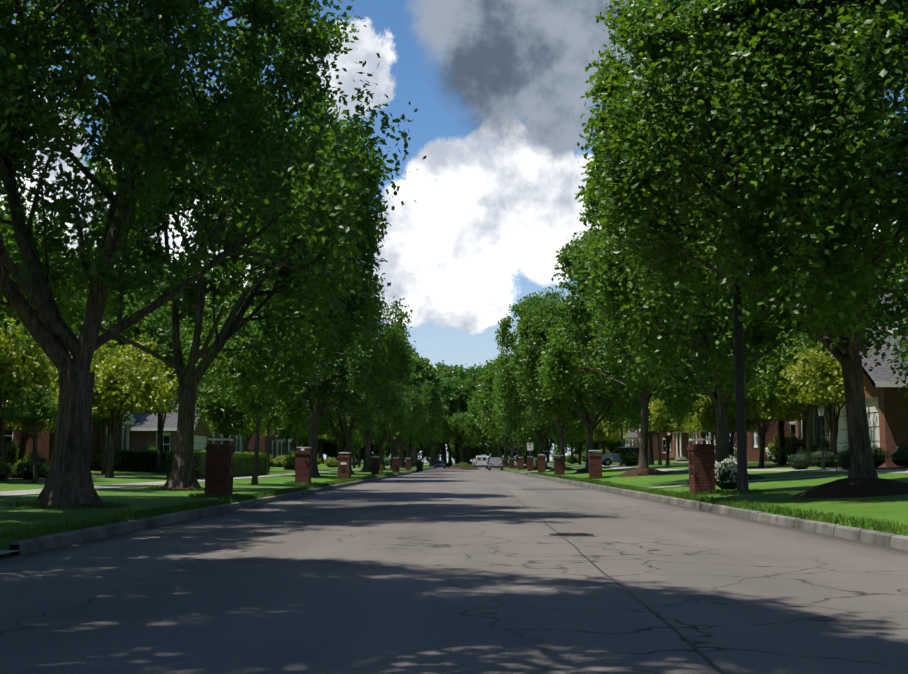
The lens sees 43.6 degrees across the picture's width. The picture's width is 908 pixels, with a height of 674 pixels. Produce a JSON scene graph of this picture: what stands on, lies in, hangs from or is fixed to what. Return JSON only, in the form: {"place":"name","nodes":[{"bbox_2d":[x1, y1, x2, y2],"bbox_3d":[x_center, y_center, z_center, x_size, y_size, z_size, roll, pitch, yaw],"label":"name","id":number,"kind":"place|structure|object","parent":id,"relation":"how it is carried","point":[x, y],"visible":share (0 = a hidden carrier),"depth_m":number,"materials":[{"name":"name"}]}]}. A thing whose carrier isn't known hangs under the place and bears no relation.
{"place":"outdoors","nodes":[
{"label":"outdoors","id":0,"kind":"place"},
{"bbox_2d":[22,361,132,417],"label":"tree","id":1,"kind":"object","parent":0,"point":[98,412],"depth_m":52.49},
{"bbox_2d":[0,464,428,496],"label":"sidewalk","id":2,"kind":"structure","parent":0,"point":[38,491],"depth_m":35.94,"materials":[{"name":"concrete"}]},
{"bbox_2d":[318,442,362,460],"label":"tree","id":3,"kind":"object","parent":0,"point":[329,453],"depth_m":292.36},
{"bbox_2d":[370,442,422,462],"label":"tree","id":4,"kind":"object","parent":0,"point":[386,451],"depth_m":287.78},
{"bbox_2d":[0,0,906,462],"label":"sky","id":5,"kind":"structure","parent":0,"point":[496,87],"materials":[{"name":"white"}]},
{"bbox_2d":[0,464,907,673],"bbox_3d":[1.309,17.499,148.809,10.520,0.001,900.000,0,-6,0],"label":"road","id":6,"kind":"structure","parent":0,"point":[440,570],"depth_m":9.33,"materials":[{"name":"asphalt"}]},
{"bbox_2d":[9,467,907,556],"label":"kerbs","id":7,"kind":"structure","parent":6,"relation":"on","point":[45,542],"depth_m":18.82,"materials":[{"name":"concrete"}]},
{"bbox_2d":[445,464,478,469],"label":"median island","id":8,"kind":"structure","parent":6,"relation":"on","point":[452,467],"depth_m":166.40,"materials":[{"name":"soil"}]},
{"bbox_2d":[449,438,510,464],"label":"tree","id":9,"kind":"object","parent":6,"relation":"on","point":[485,447],"depth_m":287.15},
{"bbox_2d":[475,456,487,468],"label":"white van","id":10,"kind":"object","parent":6,"relation":"on","point":[481,461],"visible":0.9,"depth_m":185.99,"materials":[{"name":"white paint"}]},
{"bbox_2d":[488,458,502,470],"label":"silver suv","id":11,"kind":"object","parent":6,"relation":"on","point":[495,462],"visible":1,"depth_m":146.78,"materials":[{"name":"grey paint"}]},
{"bbox_2d":[280,476,724,673],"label":"road patches","id":12,"kind":"object","parent":6,"relation":"on","point":[349,505],"visible":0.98,"depth_m":27.39,"materials":[{"name":"asphalt"}]},
{"bbox_2d":[545,533,598,536],"bbox_3d":[1.719,2.890,16.606,0.800,0.023,0.800,0,-6,0],"label":"manhole cover","id":13,"kind":"object","parent":6,"relation":"on","point":[571,535],"visible":1,"depth_m":16.47,"materials":[{"name":"metal"}]},
{"bbox_2d":[0,460,907,558],"bbox_3d":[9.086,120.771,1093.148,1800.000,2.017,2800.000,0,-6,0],"label":"ground","id":14,"kind":"structure","parent":0,"point":[781,492],"depth_m":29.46,"materials":[{"name":"green plant"}]},
{"bbox_2d":[0,457,14,478],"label":"shrub","id":15,"kind":"object","parent":14,"relation":"on","point":[6,470],"visible":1,"depth_m":39.74,"materials":[{"name":"green plant"}]},
{"bbox_2d":[0,0,18,191],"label":"street tree","id":16,"kind":"object","parent":14,"relation":"on","point":[3,125],"visible":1,"depth_m":14.95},
{"bbox_2d":[0,384,57,482],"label":"round tree","id":17,"kind":"object","parent":14,"relation":"on","point":[37,407],"depth_m":37.15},
{"bbox_2d":[0,301,58,479],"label":"tree","id":18,"kind":"object","parent":14,"relation":"on","point":[28,368],"depth_m":40.46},
{"bbox_2d":[2,378,58,460],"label":"tree","id":19,"kind":"object","parent":14,"relation":"on","point":[50,424],"depth_m":44.61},
{"bbox_2d":[0,195,80,327],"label":"tree","id":20,"kind":"object","parent":14,"relation":"on","point":[2,211],"visible":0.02,"depth_m":73.76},
{"bbox_2d":[0,475,104,480],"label":"mulch bed","id":21,"kind":"object","parent":14,"relation":"on","point":[11,478],"visible":0.2,"depth_m":43.06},
{"bbox_2d":[5,439,30,463],"bbox_3d":[-18.069,4.885,46.167,1.600,1.466,1.632,0,-6,0],"label":"foundation shrub","id":22,"kind":"object","parent":21,"relation":"on","point":[12,453],"visible":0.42,"depth_m":45.88,"materials":[{"name":"green plant"}]},
{"bbox_2d":[13,456,48,478],"bbox_3d":[-15.893,4.898,42.642,1.324,0.865,1.350,2,-7,-16],"label":"shrub","id":23,"kind":"object","parent":21,"relation":"on","point":[41,470],"visible":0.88,"depth_m":42.32,"materials":[{"name":"green plant"}]},
{"bbox_2d":[5,330,135,465],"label":"house","id":24,"kind":"structure","parent":14,"relation":"on","point":[45,442],"depth_m":62.70,"materials":[{"name":"brick"}]},
{"bbox_2d":[51,340,158,473],"bbox_3d":[-17.779,3.598,57.020,6.269,6.839,5.568,-3,-4,10],"label":"tree","id":25,"kind":"object","parent":14,"relation":"on","point":[104,457],"depth_m":57.06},
{"bbox_2d":[44,282,194,463],"bbox_3d":[-17.982,2.100,60.703,8.349,10.596,7.978,4,-6,-30],"label":"tree","id":26,"kind":"object","parent":14,"relation":"on","point":[151,323],"depth_m":60.25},
{"bbox_2d":[48,335,203,477],"bbox_3d":[-14.166,3.000,48.272,6.280,6.329,6.305,9,-9,-41],"label":"tree","id":27,"kind":"object","parent":14,"relation":"on","point":[125,375],"depth_m":47.68,"materials":[{"name":"plant"}]},
{"bbox_2d":[117,449,156,471],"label":"hedge","id":28,"kind":"object","parent":14,"relation":"on","point":[135,460],"visible":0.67,"depth_m":66.38,"materials":[{"name":"green plant"}]},
{"bbox_2d":[77,253,212,374],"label":"tree","id":29,"kind":"object","parent":14,"relation":"on","point":[191,314],"depth_m":107.93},
{"bbox_2d":[150,450,171,472],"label":"hedge","id":30,"kind":"object","parent":14,"relation":"on","point":[153,460],"visible":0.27,"depth_m":66.38,"materials":[{"name":"green plant"}]},
{"bbox_2d":[122,320,223,472],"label":"tree","id":31,"kind":"object","parent":14,"relation":"on","point":[159,460],"depth_m":65.47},
{"bbox_2d":[165,449,205,478],"bbox_3d":[-11.717,5.641,50.115,1.621,1.396,2.087,0,-6,0],"label":"hedge","id":32,"kind":"object","parent":14,"relation":"on","point":[199,460],"visible":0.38,"depth_m":49.25,"materials":[{"name":"green plant"}]},
{"bbox_2d":[130,380,246,452],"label":"house","id":33,"kind":"structure","parent":14,"relation":"on","point":[143,434],"depth_m":85.81,"materials":[{"name":"brick"}]},
{"bbox_2d":[0,60,391,489],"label":"street tree","id":34,"kind":"object","parent":14,"relation":"on","point":[237,264],"depth_m":34.05,"materials":[{"name":"plant"}]},
{"bbox_2d":[0,0,426,507],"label":"street tree","id":35,"kind":"object","parent":14,"relation":"on","point":[303,36],"depth_m":22.52,"materials":[{"name":"plant"}]},
{"bbox_2d":[204,438,235,496],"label":"mailbox pillar","id":36,"kind":"structure","parent":14,"relation":"on","point":[219,467],"depth_m":28.45,"materials":[{"name":"brick"}]},
{"bbox_2d":[195,378,272,443],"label":"tree","id":37,"kind":"object","parent":14,"relation":"on","point":[234,423],"depth_m":69.07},
{"bbox_2d":[234,451,243,476],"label":"hedge","id":38,"kind":"object","parent":14,"relation":"on","point":[239,463],"visible":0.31,"depth_m":57.61,"materials":[{"name":"green plant"}]},
{"bbox_2d":[239,451,250,475],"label":"hedge","id":39,"kind":"object","parent":14,"relation":"on","point":[246,462],"visible":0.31,"depth_m":59.63,"materials":[{"name":"green plant"}]},
{"bbox_2d":[210,417,286,451],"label":"tree","id":40,"kind":"object","parent":14,"relation":"on","point":[254,429],"depth_m":83.63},
{"bbox_2d":[182,302,330,484],"bbox_3d":[-7.561,2.127,42.703,5.318,7.056,5.566,6,-9,-28],"label":"young tree","id":41,"kind":"object","parent":14,"relation":"on","point":[234,375],"depth_m":41.77,"materials":[{"name":"plant"}]},
{"bbox_2d":[223,375,292,466],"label":"house","id":42,"kind":"structure","parent":14,"relation":"on","point":[277,446],"depth_m":128.68,"materials":[{"name":"brick"}]},
{"bbox_2d":[260,452,268,474],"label":"hedge","id":43,"kind":"object","parent":14,"relation":"on","point":[264,470],"visible":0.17,"depth_m":65.25,"materials":[{"name":"green plant"}]},
{"bbox_2d":[225,373,325,472],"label":"tree","id":44,"kind":"object","parent":14,"relation":"on","point":[275,415],"depth_m":75.55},
{"bbox_2d":[260,422,310,469],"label":"tree","id":45,"kind":"object","parent":14,"relation":"on","point":[280,433],"depth_m":99.48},
{"bbox_2d":[280,454,295,468],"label":"shrub","id":46,"kind":"object","parent":14,"relation":"on","point":[288,462],"visible":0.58,"depth_m":94.51,"materials":[{"name":"green plant"}]},
{"bbox_2d":[270,399,308,470],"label":"tree","id":47,"kind":"object","parent":14,"relation":"on","point":[297,440],"depth_m":92.42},
{"bbox_2d":[295,447,311,483],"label":"mailbox pillar","id":48,"kind":"structure","parent":14,"relation":"on","point":[303,462],"depth_m":45.33,"materials":[{"name":"brick"}]},
{"bbox_2d":[228,249,415,475],"bbox_3d":[-7.597,1.334,64.056,11.358,13.352,11.405,-2,-6,41],"label":"street tree","id":49,"kind":"object","parent":14,"relation":"on","point":[352,374],"depth_m":63.18,"materials":[{"name":"plant"}]},
{"bbox_2d":[337,452,351,478],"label":"mailbox pillar","id":50,"kind":"structure","parent":14,"relation":"on","point":[344,466],"depth_m":57.24,"materials":[{"name":"brick"}]},
{"bbox_2d":[277,317,423,473],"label":"street tree","id":51,"kind":"object","parent":14,"relation":"on","point":[389,403],"depth_m":78.24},
{"bbox_2d":[302,347,432,471],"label":"street tree","id":52,"kind":"object","parent":14,"relation":"on","point":[422,405],"depth_m":96.17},
{"bbox_2d":[371,456,379,474],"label":"mailbox pillar","id":53,"kind":"structure","parent":14,"relation":"on","point":[375,465],"depth_m":79.10,"materials":[{"name":"brick"}]},
{"bbox_2d":[337,385,418,468],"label":"street tree","id":54,"kind":"object","parent":14,"relation":"on","point":[377,433],"depth_m":116.62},
{"bbox_2d":[359,352,444,468],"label":"street tree","id":55,"kind":"object","parent":14,"relation":"on","point":[429,372],"depth_m":131.71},
{"bbox_2d":[361,380,444,467],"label":"street tree","id":56,"kind":"object","parent":14,"relation":"on","point":[442,418],"depth_m":152.99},
{"bbox_2d":[374,397,445,466],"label":"street tree","id":57,"kind":"object","parent":14,"relation":"on","point":[385,443],"depth_m":198.40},
{"bbox_2d":[382,402,450,466],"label":"street tree","id":58,"kind":"object","parent":14,"relation":"on","point":[445,424],"depth_m":174.36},
{"bbox_2d":[396,440,447,463],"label":"tree","id":59,"kind":"object","parent":14,"relation":"on","point":[427,451],"depth_m":294.91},
{"bbox_2d":[417,372,468,465],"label":"tree","id":60,"kind":"object","parent":14,"relation":"on","point":[451,389],"depth_m":243.76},
{"bbox_2d":[423,360,470,466],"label":"tree","id":61,"kind":"object","parent":14,"relation":"on","point":[443,367],"depth_m":273.05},
{"bbox_2d":[441,365,488,464],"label":"tree","id":62,"kind":"object","parent":14,"relation":"on","point":[468,386],"depth_m":247.02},
{"bbox_2d":[439,358,492,465],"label":"tree","id":63,"kind":"object","parent":14,"relation":"on","point":[461,374],"depth_m":267.80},
{"bbox_2d":[465,392,500,457],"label":"street tree","id":64,"kind":"object","parent":14,"relation":"on","point":[485,438],"depth_m":228.31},
{"bbox_2d":[467,385,526,464],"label":"street tree","id":65,"kind":"object","parent":14,"relation":"on","point":[473,409],"depth_m":199.95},
{"bbox_2d":[474,387,551,459],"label":"street tree","id":66,"kind":"object","parent":14,"relation":"on","point":[482,427],"depth_m":176.49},
{"bbox_2d":[476,353,555,465],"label":"street tree","id":67,"kind":"object","parent":14,"relation":"on","point":[490,421],"depth_m":156.31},
{"bbox_2d":[478,346,579,465],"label":"street tree","id":68,"kind":"object","parent":14,"relation":"on","point":[487,397],"depth_m":133.65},
{"bbox_2d":[490,362,586,455],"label":"street tree","id":69,"kind":"object","parent":14,"relation":"on","point":[578,428],"depth_m":112.88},
{"bbox_2d":[537,454,545,472],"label":"mailbox pillar","id":70,"kind":"structure","parent":14,"relation":"on","point":[541,463],"depth_m":91.90,"materials":[{"name":"brick"}]},
{"bbox_2d":[533,435,577,461],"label":"tree","id":71,"kind":"object","parent":14,"relation":"on","point":[548,451],"depth_m":266.00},
{"bbox_2d":[490,286,626,466],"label":"street tree","id":72,"kind":"object","parent":14,"relation":"on","point":[504,385],"depth_m":95.50,"materials":[{"name":"plant"}]},
{"bbox_2d":[553,455,564,474],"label":"mailbox pillar","id":73,"kind":"structure","parent":14,"relation":"on","point":[558,465],"depth_m":74.99,"materials":[{"name":"brick"}]},
{"bbox_2d":[565,430,595,464],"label":"tree","id":74,"kind":"object","parent":14,"relation":"on","point":[581,444],"depth_m":140.77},
{"bbox_2d":[510,285,665,467],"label":"street tree","id":75,"kind":"object","parent":14,"relation":"on","point":[535,323],"depth_m":75.83,"materials":[{"name":"plant"}]},
{"bbox_2d":[588,450,601,478],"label":"mailbox pillar","id":76,"kind":"structure","parent":14,"relation":"on","point":[595,464],"depth_m":56.12,"materials":[{"name":"brick"}]},
{"bbox_2d":[574,385,636,464],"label":"tree","id":77,"kind":"object","parent":14,"relation":"on","point":[603,421],"depth_m":107.02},
{"bbox_2d":[583,415,629,464],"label":"tree","id":78,"kind":"object","parent":14,"relation":"on","point":[602,434],"depth_m":116.24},
{"bbox_2d":[602,447,648,465],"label":"white car","id":79,"kind":"object","parent":14,"relation":"on","point":[611,457],"visible":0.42,"depth_m":98.54,"materials":[{"name":"white paint"}]},
{"bbox_2d":[621,453,638,464],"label":"shrub","id":80,"kind":"object","parent":14,"relation":"on","point":[628,460],"visible":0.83,"depth_m":96.08,"materials":[{"name":"green plant"}]},
{"bbox_2d":[615,407,654,464],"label":"tree","id":81,"kind":"object","parent":14,"relation":"on","point":[651,459],"depth_m":96.07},
{"bbox_2d":[621,387,661,464],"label":"tree","id":82,"kind":"object","parent":14,"relation":"on","point":[659,450],"depth_m":89.19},
{"bbox_2d":[536,223,749,468],"bbox_3d":[9.748,0.122,57.769,10.894,14.065,10.971,-1,-5,36],"label":"street tree","id":83,"kind":"object","parent":14,"relation":"on","point":[558,352],"depth_m":57.76,"materials":[{"name":"plant"}]},
{"bbox_2d":[618,468,670,476],"bbox_3d":[9.667,6.873,57.406,2.962,0.497,2.912,0,-6,0],"label":"mulch mound","id":84,"kind":"object","parent":14,"relation":"on","point":[639,472],"visible":0.79,"depth_m":56.55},
{"bbox_2d":[623,424,674,460],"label":"house","id":85,"kind":"structure","parent":14,"relation":"on","point":[634,439],"depth_m":139.18,"materials":[{"name":"brick"}]},
{"bbox_2d":[639,395,688,465],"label":"tree","id":86,"kind":"object","parent":14,"relation":"on","point":[657,418],"depth_m":82.90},
{"bbox_2d":[665,428,700,460],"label":"house","id":87,"kind":"structure","parent":14,"relation":"on","point":[680,442],"depth_m":118.08,"materials":[{"name":"orange brick"}]},
{"bbox_2d":[687,438,715,493],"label":"mailbox pillar","id":88,"kind":"structure","parent":14,"relation":"on","point":[701,462],"depth_m":29.83,"materials":[{"name":"brick"}]},
{"bbox_2d":[678,113,748,493],"bbox_3d":[6.083,-0.941,29.068,2.740,10.050,0.380,0,-6,0],"label":"street light pole","id":89,"kind":"object","parent":14,"relation":"on","point":[742,479],"visible":0.4,"depth_m":28.70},
{"bbox_2d":[564,106,873,462],"bbox_3d":[9.102,-1.782,39.845,10.138,13.912,10.486,1,-5,-36],"label":"street tree","id":90,"kind":"object","parent":14,"relation":"on","point":[614,299],"depth_m":37.96,"materials":[{"name":"plant"}]},
{"bbox_2d":[715,455,736,489],"bbox_3d":[7.419,3.631,30.778,0.915,1.006,0.990,-3,-7,23],"label":"pillar shrub","id":91,"kind":"object","parent":14,"relation":"on","point":[725,474],"visible":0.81,"depth_m":30.48,"materials":[{"name":"white plant"}]},
{"bbox_2d":[694,390,769,461],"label":"tree","id":92,"kind":"object","parent":14,"relation":"on","point":[709,423],"depth_m":59.50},
{"bbox_2d":[646,475,828,488],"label":"walkway","id":93,"kind":"structure","parent":14,"relation":"on","point":[748,481],"depth_m":37.04,"materials":[{"name":"concrete"}]},
{"bbox_2d":[577,0,907,478],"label":"street tree","id":94,"kind":"object","parent":14,"relation":"on","point":[797,69],"depth_m":22.56,"materials":[{"name":"plant"}]},
{"bbox_2d":[700,370,795,461],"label":"house","id":95,"kind":"structure","parent":14,"relation":"on","point":[753,445],"depth_m":82.37,"materials":[{"name":"brick"}]},
{"bbox_2d":[729,354,786,464],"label":"tree","id":96,"kind":"object","parent":14,"relation":"on","point":[781,457],"depth_m":61.27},
{"bbox_2d":[708,368,812,467],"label":"tree","id":97,"kind":"object","parent":14,"relation":"on","point":[756,410],"depth_m":55.22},
{"bbox_2d":[745,322,833,466],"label":"tree","id":98,"kind":"object","parent":14,"relation":"on","point":[780,362],"depth_m":52.27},
{"bbox_2d":[786,448,813,468],"bbox_3d":[14.165,4.984,46.447,1.113,0.859,1.095,-2,-7,17],"label":"boxwood","id":99,"kind":"object","parent":14,"relation":"on","point":[801,461],"visible":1,"depth_m":46.15,"materials":[{"name":"green plant"}]},
{"bbox_2d":[747,286,876,453],"bbox_3d":[17.822,1.406,57.263,7.446,10.450,7.793,3,-7,-22],"label":"tree","id":100,"kind":"object","parent":14,"relation":"on","point":[804,434],"depth_m":56.43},
{"bbox_2d":[817,405,825,468],"bbox_3d":[14.745,3.988,45.459,0.300,2.720,0.300,0,-6,0],"label":"yard lamp post","id":101,"kind":"object","parent":14,"relation":"on","point":[821,410],"visible":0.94,"depth_m":45.45,"materials":[{"name":"black metal"}]},
{"bbox_2d":[808,445,835,466],"bbox_3d":[15.481,4.968,47.461,1.224,0.945,1.204,5,-8,-40],"label":"boxwood","id":102,"kind":"object","parent":14,"relation":"on","point":[829,456],"visible":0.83,"depth_m":47.10,"materials":[{"name":"green plant"}]},
{"bbox_2d":[774,332,875,467],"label":"tree","id":103,"kind":"object","parent":14,"relation":"on","point":[822,384],"depth_m":46.85,"materials":[{"name":"plant"}]},
{"bbox_2d":[791,478,907,497],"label":"mulch mound","id":104,"kind":"object","parent":14,"relation":"on","point":[855,487],"visible":0.77,"depth_m":23.84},
{"bbox_2d":[795,278,907,466],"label":"house","id":105,"kind":"structure","parent":14,"relation":"on","point":[887,408],"depth_m":43.91,"materials":[{"name":"red brick"}]},
{"bbox_2d":[887,205,907,359],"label":"tree","id":106,"kind":"object","parent":14,"relation":"on","point":[904,270],"depth_m":36.57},
{"bbox_3d":[18.681,6.307,56.340,2.300,0.087,22.000,0,-6,0],"label":"mulch bed","id":107,"kind":"object","parent":14,"relation":"on","visible":0},
{"bbox_2d":[768,431,801,459],"bbox_3d":[18.566,6.110,63.331,2.102,1.739,2.131,4,-7,-32],"label":"foundation shrub","id":108,"kind":"object","parent":107,"relation":"on","point":[774,448],"visible":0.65,"depth_m":63.11,"materials":[{"name":"green plant"}]},
{"bbox_2d":[779,436,819,457],"bbox_3d":[18.390,5.952,60.073,2.126,1.425,2.168,1,-6,-8],"label":"foundation shrub","id":109,"kind":"object","parent":107,"relation":"on","point":[791,449],"visible":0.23,"depth_m":59.79,"materials":[{"name":"green plant"}]},
{"bbox_2d":[423,410,487,463],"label":"tree","id":110,"kind":"object","parent":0,"point":[457,445],"depth_m":264.70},
{"bbox_2d":[438,411,480,461],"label":"median tree","id":111,"kind":"object","parent":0,"point":[467,427],"depth_m":174.48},
{"bbox_2d":[515,435,557,462],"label":"tree","id":112,"kind":"object","parent":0,"point":[551,449],"depth_m":303.52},
{"bbox_2d":[554,439,614,455],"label":"tree","id":113,"kind":"object","parent":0,"point":[608,446],"depth_m":287.19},
{"bbox_2d":[514,463,907,473],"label":"sidewalk","id":114,"kind":"structure","parent":0,"point":[620,467],"depth_m":46.68,"materials":[{"name":"concrete"}]},
{"bbox_2d":[496,437,545,463],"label":"tree","id":115,"kind":"object","parent":114,"relation":"on","point":[537,450],"depth_m":293.69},
{"bbox_2d":[876,467,907,468],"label":"walkway","id":116,"kind":"structure","parent":114,"relation":"on","point":[889,467],"depth_m":41.22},
{"bbox_2d":[836,448,848,469],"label":"boxwood","id":117,"kind":"object","parent":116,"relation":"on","point":[843,460],"visible":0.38,"depth_m":40.79,"materials":[{"name":"green plant"}]},
{"bbox_2d":[870,441,888,467],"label":"boxwood","id":118,"kind":"object","parent":116,"relation":"on","point":[879,456],"visible":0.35,"depth_m":41.34,"materials":[{"name":"green plant"}]},
{"bbox_2d":[886,442,907,466],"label":"boxwood","id":119,"kind":"object","parent":116,"relation":"on","point":[899,457],"visible":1,"depth_m":41.03,"materials":[{"name":"green plant"}]},
{"bbox_2d":[676,395,753,443],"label":"tree","id":120,"kind":"object","parent":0,"point":[689,425],"depth_m":65.39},
{"bbox_2d":[887,321,907,398],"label":"tree","id":121,"kind":"object","parent":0,"point":[903,354],"depth_m":40.83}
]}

